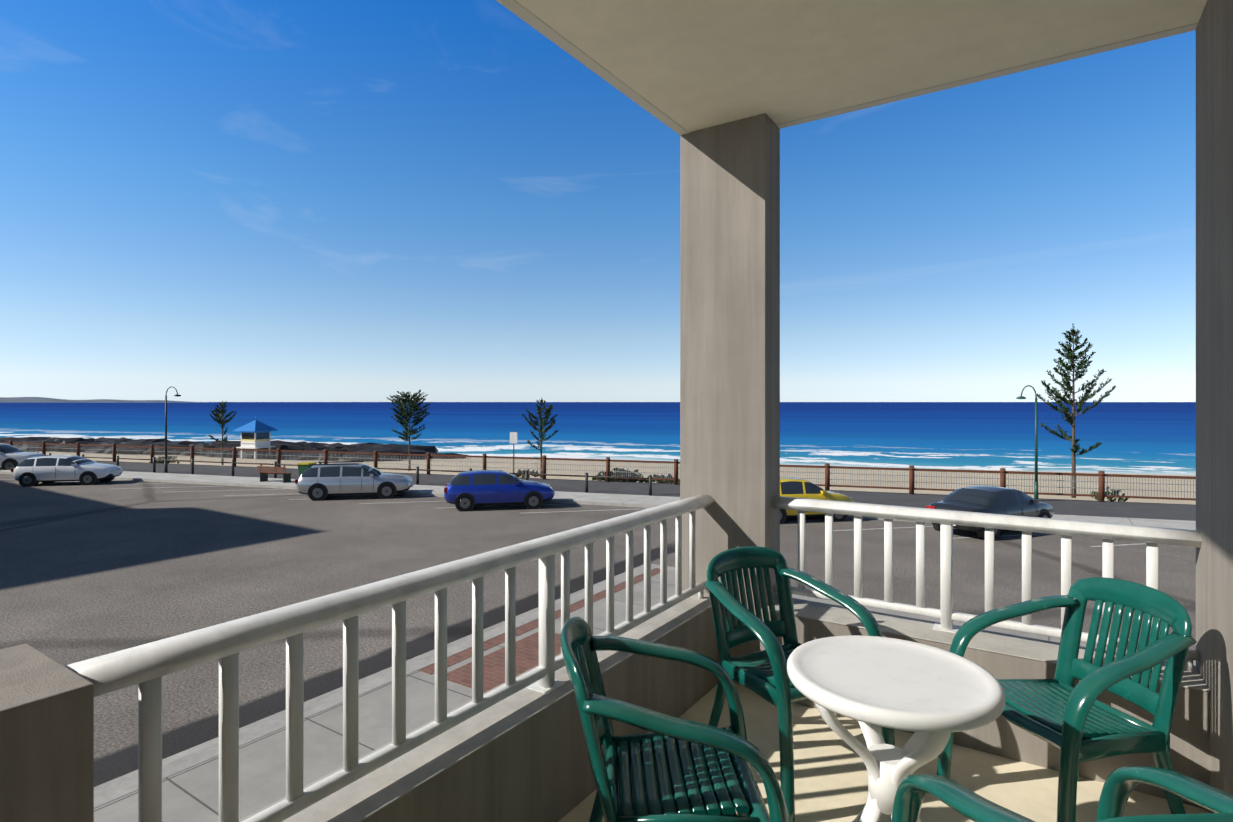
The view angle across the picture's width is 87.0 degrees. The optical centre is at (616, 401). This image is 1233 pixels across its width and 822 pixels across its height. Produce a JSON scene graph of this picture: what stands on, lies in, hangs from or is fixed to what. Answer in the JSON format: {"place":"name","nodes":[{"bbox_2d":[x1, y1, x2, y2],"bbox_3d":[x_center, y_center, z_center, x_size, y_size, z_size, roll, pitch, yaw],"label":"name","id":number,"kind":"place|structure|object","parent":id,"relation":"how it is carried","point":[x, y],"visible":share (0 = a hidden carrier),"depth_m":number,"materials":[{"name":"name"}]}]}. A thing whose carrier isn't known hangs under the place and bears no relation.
{"place":"outdoors","nodes":[
{"label":"outdoors","id":0,"kind":"place"},
{"bbox_2d":[0,397,207,402],"bbox_3d":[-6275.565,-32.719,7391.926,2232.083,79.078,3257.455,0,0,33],"label":"headland","id":1,"kind":"structure","parent":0,"point":[26,400],"depth_m":6991.66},
{"bbox_2d":[0,451,1195,786],"bbox_3d":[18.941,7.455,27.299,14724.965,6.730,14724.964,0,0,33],"label":"road","id":2,"kind":"structure","parent":0,"point":[130,555],"depth_m":17.87,"materials":[{"name":"grey asphalt"}]},
{"bbox_2d":[0,441,44,469],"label":"car","id":3,"kind":"object","parent":2,"relation":"on","point":[11,457],"visible":0.56,"depth_m":39.31,"materials":[{"name":"white paint"}]},
{"bbox_2d":[11,455,122,486],"bbox_3d":[-28.233,3.509,33.560,4.308,1.522,1.890,0,0,-12],"label":"white hatchback car","id":4,"kind":"object","parent":2,"relation":"on","point":[32,471],"visible":0.96,"depth_m":32.81,"materials":[{"name":"white paint"}]},
{"bbox_2d":[164,386,180,472],"bbox_3d":[-25.745,1.658,37.755,1.156,5.125,0.356,0,0,24],"label":"lamp","id":5,"kind":"object","parent":2,"relation":"on","point":[166,459],"visible":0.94,"depth_m":37.82,"materials":[{"name":"metal"}]},
{"bbox_2d":[208,401,236,464],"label":"pine","id":6,"kind":"object","parent":2,"relation":"on","point":[222,412],"visible":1,"depth_m":42.89,"materials":[{"name":"green plant"}]},
{"bbox_2d":[0,437,464,461],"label":"rocks","id":7,"kind":"object","parent":2,"relation":"on","point":[361,447],"visible":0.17,"depth_m":78.26,"materials":[{"name":"brown stone"}]},
{"bbox_2d":[233,417,277,459],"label":"lifeguard tower","id":8,"kind":"structure","parent":2,"relation":"on","point":[255,434],"depth_m":70.51,"materials":[{"name":"white"}]},
{"bbox_2d":[257,465,292,482],"bbox_3d":[-17.499,3.653,33.313,1.800,0.875,0.518,0,0,18],"label":"bench","id":9,"kind":"object","parent":2,"relation":"on","point":[264,476],"visible":1,"depth_m":33.14,"materials":[{"name":"wood"}]},
{"bbox_2d":[297,462,316,476],"bbox_3d":[-15.647,3.578,32.880,0.620,1.015,0.773,0,0,7],"label":"litter bin","id":10,"kind":"object","parent":2,"relation":"on","point":[303,467],"visible":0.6,"depth_m":32.55,"materials":[{"name":"green"}]},
{"bbox_2d":[45,453,651,494],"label":"bollards","id":11,"kind":"object","parent":2,"relation":"on","point":[275,464],"visible":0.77,"depth_m":32.54,"materials":[{"name":"metal"}]},
{"bbox_2d":[295,461,413,500],"bbox_3d":[-11.536,3.475,28.918,4.758,1.590,1.900,0,0,-12],"label":"station wagon","id":12,"kind":"object","parent":2,"relation":"on","point":[318,482],"visible":0.98,"depth_m":28.10,"materials":[{"name":"grey paint"}]},
{"bbox_2d":[387,390,430,470],"bbox_3d":[-12.547,1.689,39.340,2.615,4.962,2.714,0,0,-11],"label":"pine","id":13,"kind":"object","parent":2,"relation":"on","point":[403,412],"visible":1,"depth_m":39.17,"materials":[{"name":"green plant"}]},
{"bbox_2d":[444,470,554,511],"bbox_3d":[-4.697,3.509,26.213,4.308,1.522,1.890,0,0,-12],"label":"blue car","id":14,"kind":"object","parent":2,"relation":"on","point":[467,491],"visible":1,"depth_m":25.39,"materials":[{"name":"blue paint"}]},
{"bbox_2d":[510,430,516,474],"bbox_3d":[-5.477,2.810,34.671,0.440,2.600,0.064,0,0,18],"label":"sign pole","id":15,"kind":"object","parent":2,"relation":"on","point":[513,437],"visible":0.78,"depth_m":34.65,"materials":[{"name":"metal"}]},
{"bbox_2d":[522,398,557,477],"bbox_3d":[-4.196,1.949,35.900,2.059,4.442,2.083,0,0,33],"label":"pine","id":16,"kind":"object","parent":2,"relation":"on","point":[542,422],"visible":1,"depth_m":35.73,"materials":[{"name":"green plant"}]},
{"bbox_2d":[0,479,1145,546],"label":"parking lines","id":17,"kind":"object","parent":2,"relation":"on","point":[559,511],"visible":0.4,"depth_m":26.23,"materials":[{"name":"paint"}]},
{"bbox_2d":[22,448,1128,501],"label":"shrubs","id":18,"kind":"object","parent":2,"relation":"on","point":[622,473],"visible":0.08,"depth_m":34.47,"materials":[{"name":"green plant"}]},
{"bbox_2d":[0,440,1195,501],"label":"fence","id":19,"kind":"object","parent":2,"relation":"on","point":[75,451],"visible":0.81,"depth_m":32.61,"materials":[{"name":"wood"}]},
{"bbox_2d":[0,0,1232,821],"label":"balcony","id":20,"kind":"structure","parent":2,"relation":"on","point":[726,90],"depth_m":2.67,"materials":[{"name":"beige paint"}]},
{"bbox_2d":[65,494,714,821],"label":"rail","id":21,"kind":"object","parent":20,"relation":"on","point":[146,667],"visible":0.9,"depth_m":1.80,"materials":[{"name":"white metal"}]},
{"bbox_2d":[560,616,789,821],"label":"chair","id":22,"kind":"object","parent":20,"relation":"on","point":[672,769],"visible":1,"depth_m":1.86,"materials":[{"name":"green plastic"}]},
{"bbox_2d":[704,546,894,821],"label":"chair","id":23,"kind":"object","parent":20,"relation":"on","point":[763,674],"visible":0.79,"depth_m":2.82,"materials":[{"name":"green plastic"}]},
{"bbox_2d":[787,635,1004,821],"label":"table","id":24,"kind":"object","parent":20,"relation":"on","point":[932,698],"visible":0.96,"depth_m":1.92,"materials":[{"name":"white plastic"}]},
{"bbox_2d":[771,496,1201,670],"bbox_3d":[1.592,0.798,3.066,1.741,0.564,0.115,0,0,33],"label":"rail","id":25,"kind":"object","parent":20,"relation":"on","point":[1153,538],"visible":0.79,"depth_m":3.03,"materials":[{"name":"white metal"}]},
{"bbox_2d":[891,766,1232,821],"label":"chair","id":26,"kind":"object","parent":20,"relation":"on","point":[1120,785],"visible":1,"depth_m":1.43,"materials":[{"name":"green plastic"}]},
{"bbox_2d":[937,577,1196,821],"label":"chair","id":27,"kind":"object","parent":20,"relation":"on","point":[1078,723],"visible":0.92,"depth_m":2.30,"materials":[{"name":"green plastic"}]},
{"bbox_2d":[94,564,1195,821],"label":"footpath","id":28,"kind":"structure","parent":2,"relation":"on","point":[190,784],"depth_m":8.32,"materials":[{"name":"concrete"}]},
{"bbox_2d":[780,477,852,523],"bbox_3d":[6.553,3.489,23.480,3.758,1.562,1.760,0,0,-12],"label":"yellow car","id":29,"kind":"object","parent":2,"relation":"on","point":[795,487],"visible":0.42,"depth_m":22.77,"materials":[{"name":"yellow paint"}]},
{"bbox_2d":[926,485,1053,539],"bbox_3d":[12.334,3.519,21.351,4.628,1.502,1.900,0,0,-29],"label":"grey car","id":30,"kind":"object","parent":2,"relation":"on","point":[994,500],"visible":0.58,"depth_m":20.61,"materials":[{"name":"grey paint"}]},
{"bbox_2d":[1016,385,1037,498],"bbox_3d":[17.203,1.758,27.219,0.804,4.925,0.352,0,0,28],"label":"lamp","id":31,"kind":"object","parent":2,"relation":"on","point":[1036,454],"visible":0.98,"depth_m":27.11,"materials":[{"name":"grey metal"}]},
{"bbox_2d":[1037,323,1115,497],"bbox_3d":[19.989,0.362,28.343,2.823,7.617,2.611,0,0,33],"label":"pine","id":32,"kind":"object","parent":2,"relation":"on","point":[1070,355],"visible":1,"depth_m":28.31,"materials":[{"name":"green plant"}]},
{"bbox_2d":[0,402,1195,474],"bbox_3d":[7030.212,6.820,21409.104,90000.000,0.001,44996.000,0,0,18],"label":"ocean","id":33,"kind":"structure","parent":0,"point":[1146,437],"depth_m":161.08,"materials":[{"name":"blue liquid"}]},
{"bbox_2d":[0,0,1195,401],"label":"sky","id":34,"kind":"structure","parent":0,"point":[207,200],"materials":[{"name":"blue"}]}
]}

